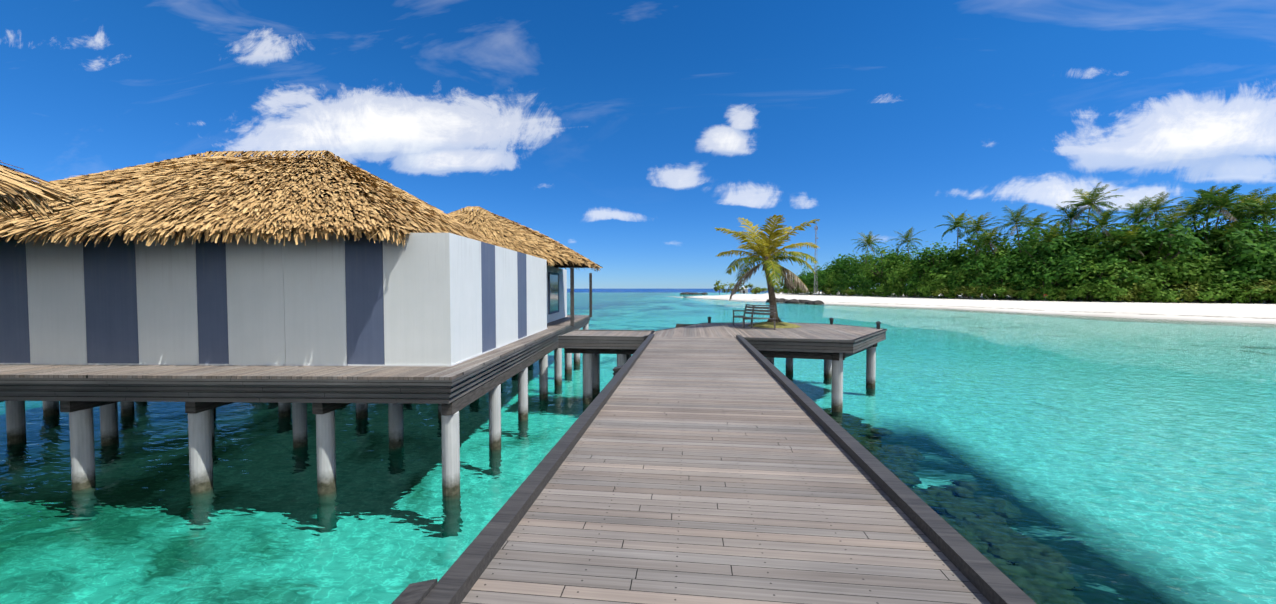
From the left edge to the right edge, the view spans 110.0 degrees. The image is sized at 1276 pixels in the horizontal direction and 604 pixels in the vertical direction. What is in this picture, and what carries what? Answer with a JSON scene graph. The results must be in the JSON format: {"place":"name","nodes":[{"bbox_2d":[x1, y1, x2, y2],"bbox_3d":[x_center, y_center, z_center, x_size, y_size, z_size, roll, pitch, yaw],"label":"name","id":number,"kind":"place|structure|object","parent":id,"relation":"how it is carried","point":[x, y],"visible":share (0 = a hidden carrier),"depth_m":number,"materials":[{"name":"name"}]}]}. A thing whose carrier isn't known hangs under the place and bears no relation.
{"place":"outdoors","nodes":[
{"label":"outdoors","id":0,"kind":"place"},
{"bbox_2d":[0,162,90,221],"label":"neighbour roof","id":1,"kind":"structure","parent":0,"point":[16,185],"depth_m":6.46,"materials":[{"name":"beige wicker"}]},
{"bbox_2d":[0,233,547,366],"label":"villa walls","id":2,"kind":"structure","parent":0,"point":[436,299],"depth_m":9.43,"materials":[{"name":"white paint"}]},
{"bbox_2d":[0,150,506,248],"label":"thatched roof","id":3,"kind":"structure","parent":2,"relation":"on","point":[94,190],"depth_m":9.82,"materials":[{"name":"beige wicker"}]},
{"bbox_2d":[447,206,602,270],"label":"thatched roof","id":4,"kind":"structure","parent":2,"relation":"on","point":[532,237],"depth_m":20.09,"materials":[{"name":"beige wicker"}]},
{"bbox_2d":[0,289,1275,603],"bbox_3d":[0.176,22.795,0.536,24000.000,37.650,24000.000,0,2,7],"label":"water","id":5,"kind":"structure","parent":0,"point":[1054,459],"depth_m":9.81,"materials":[{"name":"blue liquid"}]},
{"bbox_2d":[5,348,561,495],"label":"support pillars","id":6,"kind":"structure","parent":5,"relation":"in","point":[201,437],"depth_m":8.92,"materials":[{"name":"grey concrete"}]},
{"bbox_2d":[0,327,563,414],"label":"villa deck","id":7,"kind":"structure","parent":6,"relation":"on","point":[454,389],"depth_m":8.45,"materials":[{"name":"grey wood"}]},
{"bbox_2d":[565,324,588,372],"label":"support pillars","id":8,"kind":"structure","parent":5,"relation":"in","point":[568,362],"depth_m":20.96,"materials":[{"name":"grey concrete"}]},
{"bbox_2d":[547,266,590,333],"bbox_3d":[-11.171,-0.171,23.287,16.320,3.220,8.400,0,2,2],"label":"villa","id":9,"kind":"object","parent":8,"relation":"on","point":[557,316],"visible":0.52,"depth_m":22.70,"materials":[{"name":"white paint"}]},
{"bbox_2d":[570,268,591,325],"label":"porch posts","id":10,"kind":"object","parent":9,"relation":"on","point":[572,296],"visible":0.15,"depth_m":19.21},
{"bbox_2d":[739,286,747,293],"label":"hut","id":11,"kind":"object","parent":5,"relation":"on","point":[744,291],"visible":0.67,"depth_m":289.23,"materials":[{"name":"metal"}]},
{"bbox_2d":[0,0,1275,288],"label":"sky","id":12,"kind":"structure","parent":0,"point":[620,133],"materials":[{"name":"blue"}]},
{"bbox_2d":[420,334,1035,603],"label":"walkway","id":13,"kind":"structure","parent":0,"point":[738,469],"depth_m":3.20,"materials":[{"name":"wood"}]},
{"bbox_2d":[669,291,1275,323],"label":"beach","id":14,"kind":"structure","parent":0,"point":[1245,312],"depth_m":85.88,"materials":[{"name":"white sand"}]},
{"bbox_2d":[680,292,823,303],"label":"beach rocks","id":15,"kind":"object","parent":14,"relation":"on","point":[783,300],"visible":0.44,"depth_m":122.40,"materials":[{"name":"grey stone"}]},
{"bbox_2d":[814,224,817,294],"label":"telecom mast","id":16,"kind":"object","parent":14,"relation":"on","point":[815,228],"visible":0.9,"depth_m":208.36,"materials":[{"name":"metal"}]},
{"bbox_2d":[714,211,1275,303],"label":"trees","id":17,"kind":"object","parent":14,"relation":"on","point":[1185,268],"visible":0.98,"depth_m":114.91,"materials":[{"name":"green plant"}]},
{"bbox_2d":[852,181,1275,300],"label":"palm trees","id":18,"kind":"object","parent":14,"relation":"on","point":[1253,204],"visible":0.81,"depth_m":116.57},
{"bbox_3d":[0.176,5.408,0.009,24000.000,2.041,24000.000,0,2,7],"label":"seabed","id":19,"kind":"structure","parent":0,"visible":0},
{"bbox_2d":[583,353,630,403],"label":"support pillars","id":20,"kind":"structure","parent":19,"relation":"on","point":[591,374],"depth_m":15.44,"materials":[{"name":"concrete"}]},
{"bbox_2d":[558,329,654,353],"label":"side deck","id":21,"kind":"structure","parent":20,"relation":"on","point":[605,341],"depth_m":15.10,"materials":[{"name":"grey wood"}]},
{"bbox_2d":[765,347,875,411],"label":"support pillars","id":22,"kind":"structure","parent":19,"relation":"on","point":[833,369],"depth_m":17.73,"materials":[{"name":"concrete"}]},
{"bbox_2d":[649,322,886,360],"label":"platform","id":23,"kind":"structure","parent":22,"relation":"on","point":[818,341],"depth_m":15.44,"materials":[{"name":"grey wood"}]},
{"bbox_2d":[733,304,775,329],"bbox_3d":[4.766,0.590,18.649,0.986,0.941,2.545,-1,2,-28],"label":"bench","id":24,"kind":"object","parent":23,"relation":"on","point":[753,309],"visible":1,"depth_m":18.40,"materials":[{"name":"grey wood"}]},
{"bbox_2d":[715,215,819,322],"bbox_3d":[5.646,-1.424,19.411,4.610,4.844,4.609,0,2,7],"label":"palm tree","id":25,"kind":"object","parent":23,"relation":"on","point":[770,253],"visible":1,"depth_m":18.97,"materials":[{"name":"green plant"}]},
{"bbox_2d":[748,322,800,327],"bbox_3d":[5.871,0.931,19.259,2.240,0.214,2.061,0,2,7],"label":"sand patch","id":26,"kind":"object","parent":23,"relation":"on","point":[771,325],"visible":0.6,"depth_m":18.68,"materials":[{"name":"beige sand"}]},
{"bbox_2d":[876,321,880,328],"bbox_3d":[9.643,0.928,17.920,0.200,0.310,0.200,0,2,7],"label":"bollard","id":27,"kind":"object","parent":23,"relation":"on","point":[878,323],"visible":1,"depth_m":17.86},
{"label":"walkway","id":28,"kind":"object","parent":19,"relation":"on","visible":0},
{"bbox_2d":[391,579,436,603],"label":"support beam","id":29,"kind":"structure","parent":28,"relation":"attached to","point":[416,593],"depth_m":2.25,"materials":[{"name":"wood"}]},
{"bbox_2d":[613,365,622,376],"bbox_3d":[-0.398,1.437,8.713,0.159,0.370,0.285,0,2,7],"label":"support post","id":30,"kind":"object","parent":28,"relation":"attached to","point":[616,369],"visible":0.19,"depth_m":8.60,"materials":[{"name":"wood"}]}
]}

